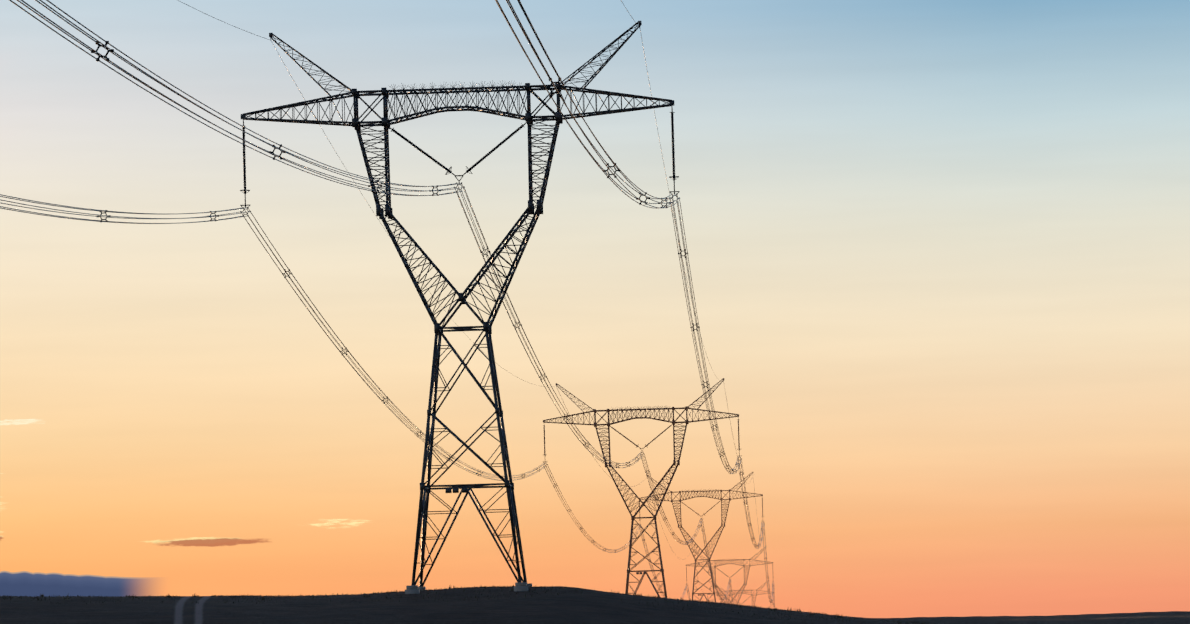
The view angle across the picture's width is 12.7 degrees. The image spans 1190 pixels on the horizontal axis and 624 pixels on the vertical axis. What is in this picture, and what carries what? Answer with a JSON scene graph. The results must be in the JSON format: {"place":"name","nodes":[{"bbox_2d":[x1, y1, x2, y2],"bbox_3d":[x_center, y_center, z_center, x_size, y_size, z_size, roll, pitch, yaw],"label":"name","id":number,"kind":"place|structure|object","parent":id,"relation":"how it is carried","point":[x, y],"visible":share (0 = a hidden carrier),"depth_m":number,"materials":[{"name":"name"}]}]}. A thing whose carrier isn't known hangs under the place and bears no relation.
{"place":"outdoors","nodes":[
{"label":"outdoors","id":0,"kind":"place"},
{"bbox_2d":[0,585,1189,623],"bbox_3d":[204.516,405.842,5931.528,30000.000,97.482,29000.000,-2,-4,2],"label":"ground","id":1,"kind":"structure","parent":0,"point":[550,606],"depth_m":432.35,"materials":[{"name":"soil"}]},
{"bbox_2d":[240,21,679,593],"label":"tower","id":2,"kind":"structure","parent":1,"relation":"on","point":[356,123],"depth_m":450.45,"materials":[{"name":"metal"}]},
{"bbox_2d":[0,0,774,607],"bbox_3d":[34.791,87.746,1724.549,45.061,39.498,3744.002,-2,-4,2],"label":"conductors","id":3,"kind":"object","parent":2,"relation":"hanging from","point":[398,194],"visible":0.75,"depth_m":367.18,"materials":[{"name":"grey metal"}]},
{"bbox_2d":[91,41,772,602],"bbox_3d":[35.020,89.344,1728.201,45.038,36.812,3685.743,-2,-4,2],"label":"bundle spacers","id":4,"kind":"object","parent":3,"relation":"attached to","point":[483,255],"visible":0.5,"depth_m":420.11,"materials":[{"name":"grey metal"}]},
{"bbox_2d":[178,0,770,604],"bbox_3d":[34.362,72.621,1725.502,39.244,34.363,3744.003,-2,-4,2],"label":"earth wires","id":5,"kind":"object","parent":2,"relation":"attached to","point":[456,324],"visible":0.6,"depth_m":579.54,"materials":[{"name":"grey metal"}]},
{"bbox_2d":[543,378,741,597],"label":"tower","id":6,"kind":"structure","parent":1,"relation":"on","point":[630,409],"depth_m":996.49,"materials":[{"name":"metal"}]},
{"bbox_2d":[639,473,764,601],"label":"tower","id":7,"kind":"structure","parent":1,"relation":"on","point":[717,531],"depth_m":1576.64,"materials":[{"name":"metal"}]},
{"bbox_2d":[686,547,773,603],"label":"tower","id":8,"kind":"structure","parent":1,"relation":"on","point":[743,565],"depth_m":2244.83,"materials":[{"name":"metal"}]},
{"bbox_2d":[707,583,774,605],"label":"tower","id":9,"kind":"structure","parent":1,"relation":"on","point":[742,593],"depth_m":2921.85,"materials":[{"name":"metal"}]},
{"bbox_2d":[0,0,1189,617],"label":"sky","id":10,"kind":"structure","parent":0,"point":[938,255],"materials":[{"name":"orange"}]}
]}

